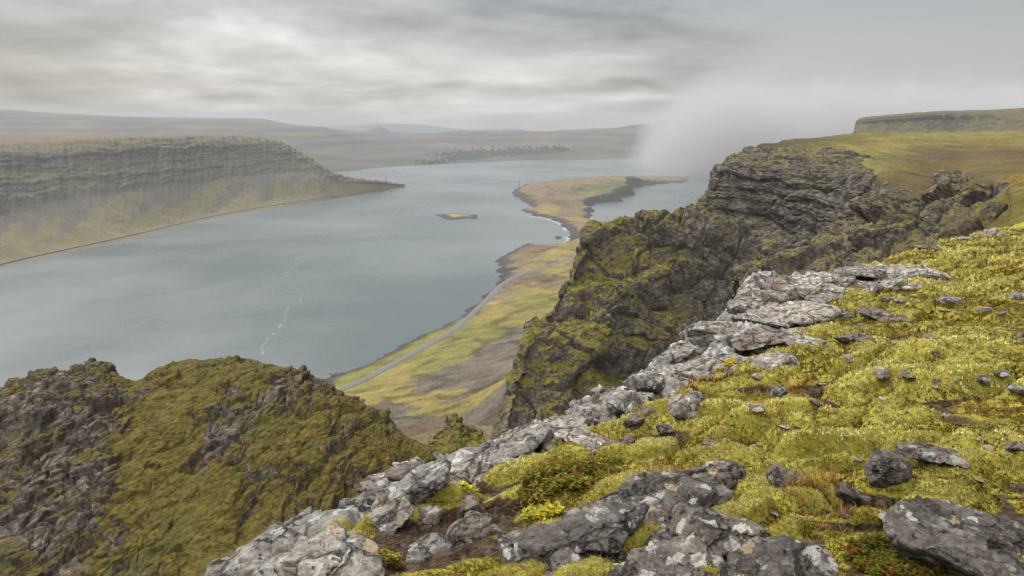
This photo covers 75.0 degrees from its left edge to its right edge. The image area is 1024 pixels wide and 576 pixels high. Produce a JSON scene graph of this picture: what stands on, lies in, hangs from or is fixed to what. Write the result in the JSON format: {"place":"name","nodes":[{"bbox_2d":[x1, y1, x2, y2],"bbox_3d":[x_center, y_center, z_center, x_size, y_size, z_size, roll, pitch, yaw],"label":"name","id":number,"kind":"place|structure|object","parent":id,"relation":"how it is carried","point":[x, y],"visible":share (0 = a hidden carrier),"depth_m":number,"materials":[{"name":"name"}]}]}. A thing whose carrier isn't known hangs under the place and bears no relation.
{"place":"outdoors","nodes":[
{"label":"outdoors","id":0,"kind":"place"},
{"bbox_2d":[0,191,364,264],"bbox_3d":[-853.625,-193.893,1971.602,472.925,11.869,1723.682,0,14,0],"label":"shoreline","id":1,"kind":"structure","parent":0,"point":[159,228],"depth_m":1849.43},
{"bbox_2d":[0,134,405,267],"bbox_3d":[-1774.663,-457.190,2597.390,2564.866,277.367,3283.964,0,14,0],"label":"mountain","id":2,"kind":"structure","parent":0,"point":[60,191],"depth_m":2051.16,"materials":[{"name":"stone"}]},
{"bbox_2d":[0,355,445,575],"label":"rocky spur","id":3,"kind":"structure","parent":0,"point":[191,467],"depth_m":68.22,"materials":[{"name":"plant"}]},
{"bbox_2d":[38,112,431,134],"bbox_3d":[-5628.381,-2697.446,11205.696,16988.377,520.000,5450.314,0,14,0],"label":"hills","id":4,"kind":"structure","parent":0,"point":[379,130],"depth_m":9579.85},
{"bbox_2d":[0,158,724,386],"bbox_3d":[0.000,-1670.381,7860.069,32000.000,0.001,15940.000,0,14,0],"label":"water","id":5,"kind":"structure","parent":0,"point":[321,289],"depth_m":1335.60,"materials":[{"name":"liquid"}]},
{"bbox_2d":[326,124,470,132],"bbox_3d":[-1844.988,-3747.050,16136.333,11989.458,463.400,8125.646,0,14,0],"label":"range","id":6,"kind":"structure","parent":0,"point":[410,128],"depth_m":14328.57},
{"bbox_2d":[0,109,857,171],"bbox_3d":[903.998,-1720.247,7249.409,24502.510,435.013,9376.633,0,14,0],"label":"shore","id":7,"kind":"structure","parent":0,"point":[333,150],"depth_m":6309.79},
{"bbox_2d":[415,140,583,163],"bbox_3d":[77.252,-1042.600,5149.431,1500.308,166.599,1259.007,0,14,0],"label":"conifer wood","id":8,"kind":"object","parent":7,"relation":"on","point":[482,154],"visible":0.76,"depth_m":5356.77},
{"bbox_2d":[337,256,574,390],"bbox_3d":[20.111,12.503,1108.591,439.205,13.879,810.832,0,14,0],"label":"road","id":9,"kind":"structure","parent":0,"point":[476,309],"depth_m":918.65,"materials":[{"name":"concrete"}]},
{"bbox_2d":[427,413,485,454],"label":"jagged outcrop","id":10,"kind":"object","parent":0,"point":[454,434],"visible":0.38,"depth_m":107.03,"materials":[{"name":"plant"}]},
{"bbox_2d":[437,214,477,219],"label":"island","id":11,"kind":"structure","parent":0,"point":[455,216],"depth_m":2115.84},
{"bbox_2d":[324,175,690,445],"bbox_3d":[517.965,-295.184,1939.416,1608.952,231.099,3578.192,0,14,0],"label":"coastal land","id":12,"kind":"structure","parent":0,"point":[463,371],"depth_m":858.85,"materials":[{"name":"plant"}]},
{"bbox_2d":[0,0,1023,130],"label":"sky","id":13,"kind":"structure","parent":0,"point":[528,65],"materials":[{"name":"grey"}]},
{"bbox_2d":[204,222,1023,575],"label":"ground","id":14,"kind":"structure","parent":0,"point":[498,502],"depth_m":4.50,"materials":[{"name":"plant"}]},
{"bbox_2d":[210,521,309,575],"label":"rock","id":15,"kind":"object","parent":14,"relation":"on","point":[269,549],"visible":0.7,"depth_m":2.83,"materials":[{"name":"stone"}]},
{"bbox_2d":[299,506,311,515],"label":"stone","id":16,"kind":"object","parent":14,"relation":"on","point":[307,511],"visible":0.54,"depth_m":4.01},
{"bbox_2d":[279,519,386,575],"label":"rock","id":17,"kind":"object","parent":14,"relation":"on","point":[334,547],"visible":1,"depth_m":2.58,"materials":[{"name":"stone"}]},
{"bbox_2d":[339,497,364,505],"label":"stone","id":18,"kind":"object","parent":14,"relation":"on","point":[346,501],"visible":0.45,"depth_m":3.77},
{"bbox_2d":[356,483,361,492],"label":"stone","id":19,"kind":"object","parent":14,"relation":"on","point":[358,489],"visible":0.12,"depth_m":4.63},
{"bbox_2d":[360,480,373,491],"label":"stone","id":20,"kind":"object","parent":14,"relation":"on","point":[364,485],"visible":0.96,"depth_m":4.58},
{"bbox_2d":[367,496,376,505],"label":"stone","id":21,"kind":"object","parent":14,"relation":"on","point":[371,500],"visible":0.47,"depth_m":3.77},
{"bbox_2d":[368,472,384,481],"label":"stone","id":22,"kind":"object","parent":14,"relation":"on","point":[376,477],"visible":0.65,"depth_m":4.64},
{"bbox_2d":[375,488,389,501],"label":"stone","id":23,"kind":"object","parent":14,"relation":"on","point":[381,494],"visible":0.93,"depth_m":3.76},
{"bbox_2d":[357,496,414,533],"bbox_3d":[-0.726,1.236,3.563,0.454,0.252,0.247,5,15,20],"label":"rock","id":24,"kind":"object","parent":14,"relation":"on","point":[392,516],"visible":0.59,"depth_m":3.50,"materials":[{"name":"stone"}]},
{"bbox_2d":[379,547,403,569],"bbox_3d":[-0.545,1.181,2.916,0.143,0.134,0.110,0,14,0],"label":"heath shrub","id":25,"kind":"object","parent":14,"relation":"on","point":[392,560],"visible":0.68,"depth_m":2.90,"materials":[{"name":"yellow plant"}]},
{"bbox_2d":[387,458,450,504],"bbox_3d":[-0.558,1.115,3.861,0.402,0.202,0.350,0,14,0],"label":"rock","id":26,"kind":"object","parent":14,"relation":"on","point":[420,483],"visible":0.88,"depth_m":3.76,"materials":[{"name":"stone"}]},
{"bbox_2d":[406,532,452,562],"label":"rock","id":27,"kind":"object","parent":14,"relation":"on","point":[428,546],"visible":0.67,"depth_m":3.06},
{"bbox_2d":[419,506,442,523],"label":"rock","id":28,"kind":"object","parent":14,"relation":"on","point":[431,514],"visible":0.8,"depth_m":3.58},
{"bbox_2d":[433,452,444,461],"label":"stone","id":29,"kind":"object","parent":14,"relation":"on","point":[437,456],"visible":0.53,"depth_m":5.00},
{"bbox_2d":[449,451,483,484],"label":"rock","id":30,"kind":"object","parent":14,"relation":"on","point":[467,467],"visible":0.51,"depth_m":4.59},
{"bbox_2d":[457,480,475,493],"bbox_3d":[-0.253,1.153,3.850,0.124,0.096,0.096,-3,14,-13],"label":"leafy plant","id":31,"kind":"object","parent":14,"relation":"on","point":[471,488],"visible":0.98,"depth_m":3.83,"materials":[{"name":"yellow plant"}]},
{"bbox_2d":[445,510,492,545],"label":"rock","id":32,"kind":"object","parent":14,"relation":"on","point":[470,527],"visible":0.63,"depth_m":3.17,"materials":[{"name":"stone"}]},
{"bbox_2d":[459,491,484,515],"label":"rock","id":33,"kind":"object","parent":14,"relation":"on","point":[469,501],"visible":0.71,"depth_m":3.68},
{"bbox_2d":[488,523,504,534],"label":"rock","id":34,"kind":"object","parent":14,"relation":"on","point":[496,528],"visible":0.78,"depth_m":3.14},
{"bbox_2d":[490,455,506,466],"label":"stone","id":35,"kind":"object","parent":14,"relation":"on","point":[494,459],"visible":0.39,"depth_m":4.88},
{"bbox_2d":[478,420,548,461],"bbox_3d":[-0.030,1.222,5.119,0.703,0.320,0.508,-9,17,-32],"label":"rock","id":36,"kind":"object","parent":14,"relation":"on","point":[520,440],"visible":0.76,"depth_m":5.08,"materials":[{"name":"stone"}]},
{"bbox_2d":[520,499,564,521],"bbox_3d":[0.144,1.070,3.185,0.216,0.126,0.180,0,14,0],"label":"leafy plant","id":37,"kind":"object","parent":14,"relation":"on","point":[545,511],"visible":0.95,"depth_m":3.17,"materials":[{"name":"yellow plant"}]},
{"bbox_2d":[541,428,552,443],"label":"rock","id":38,"kind":"object","parent":14,"relation":"on","point":[548,436],"visible":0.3,"depth_m":5.26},
{"bbox_2d":[498,521,626,575],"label":"rock","id":39,"kind":"object","parent":14,"relation":"on","point":[542,542],"visible":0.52,"depth_m":2.57,"materials":[{"name":"stone"}]},
{"bbox_2d":[543,410,593,432],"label":"rock","id":40,"kind":"object","parent":14,"relation":"on","point":[582,420],"visible":0.48,"depth_m":6.06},
{"bbox_2d":[512,453,636,506],"bbox_3d":[0.345,1.046,3.706,0.692,0.322,0.494,0,14,0],"label":"heath shrub","id":41,"kind":"object","parent":14,"relation":"on","point":[592,468],"visible":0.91,"depth_m":3.66,"materials":[{"name":"green plant"}]},
{"bbox_2d":[557,428,618,452],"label":"rock","id":42,"kind":"object","parent":14,"relation":"on","point":[585,437],"visible":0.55,"depth_m":5.04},
{"bbox_2d":[591,397,611,418],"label":"rock","id":43,"kind":"object","parent":14,"relation":"on","point":[599,407],"visible":0.57,"depth_m":6.42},
{"bbox_2d":[561,500,649,555],"bbox_3d":[0.339,0.941,2.632,0.300,0.145,0.332,9,17,32],"label":"rock","id":44,"kind":"object","parent":14,"relation":"on","point":[608,528],"visible":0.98,"depth_m":2.58,"materials":[{"name":"stone"}]},
{"bbox_2d":[603,562,624,575],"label":"rock","id":45,"kind":"object","parent":14,"relation":"on","point":[617,571],"visible":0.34,"depth_m":2.38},
{"bbox_2d":[606,389,640,414],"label":"rock","id":46,"kind":"object","parent":14,"relation":"on","point":[618,402],"visible":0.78,"depth_m":6.36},
{"bbox_2d":[618,434,635,444],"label":"rock","id":47,"kind":"object","parent":14,"relation":"on","point":[624,439],"visible":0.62,"depth_m":4.44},
{"bbox_2d":[621,414,645,429],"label":"rock","id":48,"kind":"object","parent":14,"relation":"on","point":[633,421],"visible":1,"depth_m":5.42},
{"bbox_2d":[638,406,655,415],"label":"rock","id":49,"kind":"object","parent":14,"relation":"on","point":[646,411],"visible":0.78,"depth_m":5.76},
{"bbox_2d":[648,362,656,371],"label":"stone","id":50,"kind":"object","parent":14,"relation":"on","point":[652,366],"visible":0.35,"depth_m":8.99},
{"bbox_2d":[643,520,671,546],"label":"rock","id":51,"kind":"object","parent":14,"relation":"on","point":[662,533],"visible":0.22,"depth_m":2.60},
{"bbox_2d":[623,371,692,394],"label":"rock","id":52,"kind":"object","parent":14,"relation":"on","point":[649,382],"visible":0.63,"depth_m":7.33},
{"bbox_2d":[584,471,733,523],"bbox_3d":[0.566,0.973,2.944,0.760,0.228,0.403,-5,15,-21],"label":"rock","id":53,"kind":"object","parent":14,"relation":"on","point":[638,489],"visible":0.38,"depth_m":2.95,"materials":[{"name":"stone"}]},
{"bbox_2d":[656,424,673,435],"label":"rock","id":54,"kind":"object","parent":14,"relation":"on","point":[665,429],"visible":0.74,"depth_m":5.28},
{"bbox_2d":[653,348,689,363],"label":"rock","id":55,"kind":"object","parent":14,"relation":"on","point":[673,356],"visible":0.76,"depth_m":9.61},
{"bbox_2d":[621,535,724,575],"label":"rock","id":56,"kind":"object","parent":14,"relation":"on","point":[677,556],"visible":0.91,"depth_m":2.35,"materials":[{"name":"stone"}]},
{"bbox_2d":[676,331,689,341],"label":"stone","id":57,"kind":"object","parent":14,"relation":"on","point":[681,335],"visible":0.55,"depth_m":10.66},
{"bbox_2d":[668,391,704,420],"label":"rock","id":58,"kind":"object","parent":14,"relation":"on","point":[682,406],"visible":0.84,"depth_m":5.33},
{"bbox_2d":[675,345,702,357],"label":"rock","id":59,"kind":"object","parent":14,"relation":"on","point":[692,350],"visible":0.84,"depth_m":9.62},
{"bbox_2d":[680,371,708,379],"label":"stone","id":60,"kind":"object","parent":14,"relation":"on","point":[687,374],"visible":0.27,"depth_m":7.88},
{"bbox_2d":[684,472,716,481],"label":"rock","id":61,"kind":"object","parent":14,"relation":"on","point":[701,475],"visible":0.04,"depth_m":3.25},
{"bbox_2d":[689,334,713,347],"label":"rock","id":62,"kind":"object","parent":14,"relation":"on","point":[704,341],"visible":0.83,"depth_m":9.75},
{"bbox_2d":[658,356,745,377],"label":"rock","id":63,"kind":"object","parent":14,"relation":"on","point":[677,369],"visible":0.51,"depth_m":8.40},
{"bbox_2d":[686,321,726,336],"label":"rock","id":64,"kind":"object","parent":14,"relation":"on","point":[700,328],"visible":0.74,"depth_m":10.31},
{"bbox_2d":[702,439,715,445],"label":"stone","id":65,"kind":"object","parent":14,"relation":"on","point":[707,442],"visible":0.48,"depth_m":4.49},
{"bbox_2d":[674,460,746,488],"bbox_3d":[0.974,0.949,3.340,0.352,0.143,0.267,9,17,32],"label":"rock","id":66,"kind":"object","parent":14,"relation":"on","point":[728,474],"visible":0.45,"depth_m":3.30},
{"bbox_2d":[668,497,770,561],"bbox_3d":[0.819,0.946,2.548,0.418,0.213,0.332,0,14,0],"label":"rock","id":67,"kind":"object","parent":14,"relation":"on","point":[702,529],"visible":0.66,"depth_m":2.48,"materials":[{"name":"stone"}]},
{"bbox_2d":[713,334,726,342],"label":"rock","id":68,"kind":"object","parent":14,"relation":"on","point":[720,338],"visible":0.56,"depth_m":9.41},
{"bbox_2d":[715,358,737,370],"bbox_3d":[2.593,1.010,8.127,0.303,0.326,0.219,-3,15,-13],"label":"leafy plant","id":69,"kind":"object","parent":14,"relation":"on","point":[730,362],"visible":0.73,"depth_m":8.10,"materials":[{"name":"yellow plant"}]},
{"bbox_2d":[726,330,745,347],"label":"rock","id":70,"kind":"object","parent":14,"relation":"on","point":[732,334],"visible":0.44,"depth_m":9.19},
{"bbox_2d":[727,298,759,314],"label":"rock","id":71,"kind":"object","parent":14,"relation":"on","point":[736,306],"visible":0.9,"depth_m":13.16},
{"bbox_2d":[736,286,762,301],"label":"rock","id":72,"kind":"object","parent":14,"relation":"on","point":[751,293],"visible":0.52,"depth_m":13.56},
{"bbox_2d":[748,404,765,412],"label":"stone","id":73,"kind":"object","parent":14,"relation":"on","point":[757,408],"visible":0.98,"depth_m":4.95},
{"bbox_2d":[730,331,784,350],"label":"rock","id":74,"kind":"object","parent":14,"relation":"on","point":[748,341],"visible":0.95,"depth_m":8.92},
{"bbox_2d":[731,307,794,327],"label":"rock","id":75,"kind":"object","parent":14,"relation":"on","point":[767,316],"visible":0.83,"depth_m":11.52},
{"bbox_2d":[759,300,841,325],"bbox_3d":[5.164,0.433,11.793,1.359,0.298,1.153,0,14,0],"label":"rock","id":76,"kind":"object","parent":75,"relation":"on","point":[803,313],"visible":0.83,"depth_m":11.51,"materials":[{"name":"stone"}]},
{"bbox_2d":[753,271,777,283],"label":"rock","id":77,"kind":"object","parent":14,"relation":"on","point":[757,275],"visible":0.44,"depth_m":14.57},
{"bbox_2d":[748,325,789,353],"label":"rock","id":78,"kind":"object","parent":14,"relation":"on","point":[775,332],"visible":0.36,"depth_m":9.13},
{"bbox_2d":[760,290,788,305],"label":"rock","id":79,"kind":"object","parent":14,"relation":"on","point":[768,296],"visible":0.7,"depth_m":12.32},
{"bbox_2d":[750,351,800,369],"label":"rock","id":80,"kind":"object","parent":14,"relation":"on","point":[769,361],"visible":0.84,"depth_m":7.49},
{"bbox_2d":[757,276,798,292],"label":"rock","id":81,"kind":"object","parent":14,"relation":"on","point":[778,283],"visible":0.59,"depth_m":14.03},
{"bbox_2d":[718,534,838,575],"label":"rock","id":82,"kind":"object","parent":14,"relation":"on","point":[783,555],"visible":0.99,"depth_m":2.18,"materials":[{"name":"stone"}]},
{"bbox_2d":[771,385,787,397],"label":"rock","id":83,"kind":"object","parent":14,"relation":"on","point":[776,390],"visible":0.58,"depth_m":5.79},
{"bbox_2d":[765,463,804,487],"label":"rock","id":84,"kind":"object","parent":14,"relation":"on","point":[775,473],"visible":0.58,"depth_m":3.06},
{"bbox_2d":[783,290,800,300],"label":"rock","id":85,"kind":"object","parent":14,"relation":"on","point":[794,295],"visible":0.43,"depth_m":12.37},
{"bbox_2d":[782,274,827,299],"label":"rock","id":86,"kind":"object","parent":14,"relation":"on","point":[811,284],"visible":0.45,"depth_m":13.77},
{"bbox_2d":[781,331,830,345],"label":"rock","id":87,"kind":"object","parent":14,"relation":"on","point":[799,338],"visible":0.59,"depth_m":8.80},
{"bbox_2d":[804,291,844,304],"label":"rock","id":88,"kind":"object","parent":14,"relation":"on","point":[822,298],"visible":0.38,"depth_m":13.37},
{"bbox_2d":[815,271,835,282],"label":"rock","id":89,"kind":"object","parent":14,"relation":"on","point":[827,276],"visible":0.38,"depth_m":14.96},
{"bbox_2d":[826,282,848,293],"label":"rock","id":90,"kind":"object","parent":14,"relation":"on","point":[833,288],"visible":0.23,"depth_m":14.34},
{"bbox_2d":[836,276,855,286],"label":"rock","id":91,"kind":"object","parent":14,"relation":"on","point":[846,281],"visible":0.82,"depth_m":15.07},
{"bbox_2d":[839,311,856,320],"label":"rock","id":92,"kind":"object","parent":14,"relation":"on","point":[844,315],"visible":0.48,"depth_m":11.51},
{"bbox_2d":[835,481,871,505],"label":"rock","id":93,"kind":"object","parent":14,"relation":"on","point":[846,492],"visible":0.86,"depth_m":3.13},
{"bbox_2d":[833,332,875,343],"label":"rock","id":94,"kind":"object","parent":14,"relation":"on","point":[847,338],"visible":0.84,"depth_m":8.37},
{"bbox_2d":[837,264,887,278],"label":"rock","id":95,"kind":"object","parent":14,"relation":"on","point":[866,271],"visible":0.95,"depth_m":18.34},
{"bbox_2d":[849,280,882,293],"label":"stone","id":96,"kind":"object","parent":14,"relation":"on","point":[857,284],"visible":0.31,"depth_m":15.01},
{"bbox_2d":[873,368,889,378],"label":"stone","id":97,"kind":"object","parent":14,"relation":"on","point":[882,373],"visible":1,"depth_m":5.90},
{"bbox_2d":[855,306,914,321],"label":"rock","id":98,"kind":"object","parent":14,"relation":"on","point":[874,313],"visible":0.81,"depth_m":11.04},
{"bbox_2d":[864,449,912,488],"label":"rock","id":99,"kind":"object","parent":14,"relation":"on","point":[884,469],"visible":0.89,"depth_m":3.14,"materials":[{"name":"stone"}]},
{"bbox_2d":[880,279,907,290],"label":"rock","id":100,"kind":"object","parent":14,"relation":"on","point":[895,284],"visible":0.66,"depth_m":15.43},
{"bbox_2d":[839,532,948,575],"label":"heath shrub","id":101,"kind":"object","parent":14,"relation":"on","point":[893,562],"visible":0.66,"depth_m":2.32,"materials":[{"name":"green plant"}]},
{"bbox_2d":[898,369,915,378],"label":"rock","id":102,"kind":"object","parent":14,"relation":"on","point":[905,374],"visible":0.96,"depth_m":5.73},
{"bbox_2d":[875,263,952,279],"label":"rock","id":103,"kind":"object","parent":14,"relation":"on","point":[922,270],"visible":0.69,"depth_m":19.19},
{"bbox_2d":[915,244,941,250],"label":"rock","id":104,"kind":"object","parent":14,"relation":"on","point":[926,247],"visible":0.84,"depth_m":26.47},
{"bbox_2d":[895,441,969,468],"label":"rock","id":105,"kind":"object","parent":14,"relation":"on","point":[922,452],"visible":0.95,"depth_m":3.32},
{"bbox_2d":[938,295,961,304],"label":"rock","id":106,"kind":"object","parent":14,"relation":"on","point":[945,299],"visible":0.62,"depth_m":12.71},
{"bbox_2d":[882,495,1023,575],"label":"rock","id":107,"kind":"object","parent":14,"relation":"on","point":[954,538],"visible":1,"depth_m":2.29,"materials":[{"name":"stone"}]},
{"bbox_2d":[976,374,991,383],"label":"stone","id":108,"kind":"object","parent":14,"relation":"on","point":[985,379],"visible":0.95,"depth_m":5.81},
{"bbox_2d":[982,227,997,235],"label":"rock","id":109,"kind":"object","parent":14,"relation":"on","point":[992,231],"visible":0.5,"depth_m":33.56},
{"bbox_2d":[994,369,1010,377],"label":"rock","id":110,"kind":"object","parent":14,"relation":"on","point":[1001,373],"visible":1,"depth_m":5.81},
{"bbox_2d":[992,518,1023,548],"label":"rock","id":111,"kind":"object","parent":14,"relation":"on","point":[1013,528],"visible":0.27,"depth_m":2.37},
{"bbox_2d":[1003,292,1023,300],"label":"rock","id":112,"kind":"object","parent":14,"relation":"on","point":[1018,295],"visible":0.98,"depth_m":12.18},
{"bbox_2d":[1004,440,1023,450],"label":"rock","id":113,"kind":"object","parent":14,"relation":"on","point":[1017,445],"visible":0.99,"depth_m":3.44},
{"bbox_2d":[1006,383,1023,393],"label":"stone","id":114,"kind":"object","parent":14,"relation":"on","point":[1015,387],"visible":0.99,"depth_m":5.27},
{"bbox_2d":[491,196,811,439],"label":"mossy crags","id":115,"kind":"structure","parent":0,"point":[639,290],"depth_m":263.70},
{"bbox_2d":[701,146,911,239],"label":"headland","id":116,"kind":"structure","parent":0,"point":[785,192],"depth_m":306.33,"materials":[{"name":"stone"}]},
{"bbox_2d":[731,169,1017,298],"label":"dark ridge","id":117,"kind":"structure","parent":0,"point":[885,226],"depth_m":141.36,"materials":[{"name":"stone"}]},
{"bbox_2d":[756,131,1023,223],"bbox_3d":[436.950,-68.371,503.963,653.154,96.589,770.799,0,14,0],"label":"plateau","id":118,"kind":"structure","parent":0,"point":[912,162],"depth_m":357.04,"materials":[{"name":"green plant"}]},
{"bbox_2d":[852,108,1023,133],"bbox_3d":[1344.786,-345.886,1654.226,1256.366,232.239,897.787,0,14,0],"label":"distant cliff","id":119,"kind":"structure","parent":0,"point":[970,120],"depth_m":1380.65,"materials":[{"name":"grey stone"}]},
{"bbox_2d":[983,169,1023,230],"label":"mossy shoulder","id":120,"kind":"object","parent":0,"point":[1012,196],"visible":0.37,"depth_m":98.56},
{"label":"stone","id":121,"kind":"object","parent":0,"visible":0},
{"bbox_2d":[384,459,425,481],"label":"stone","id":122,"kind":"object","parent":121,"relation":"on","point":[398,472],"visible":0.43,"depth_m":4.66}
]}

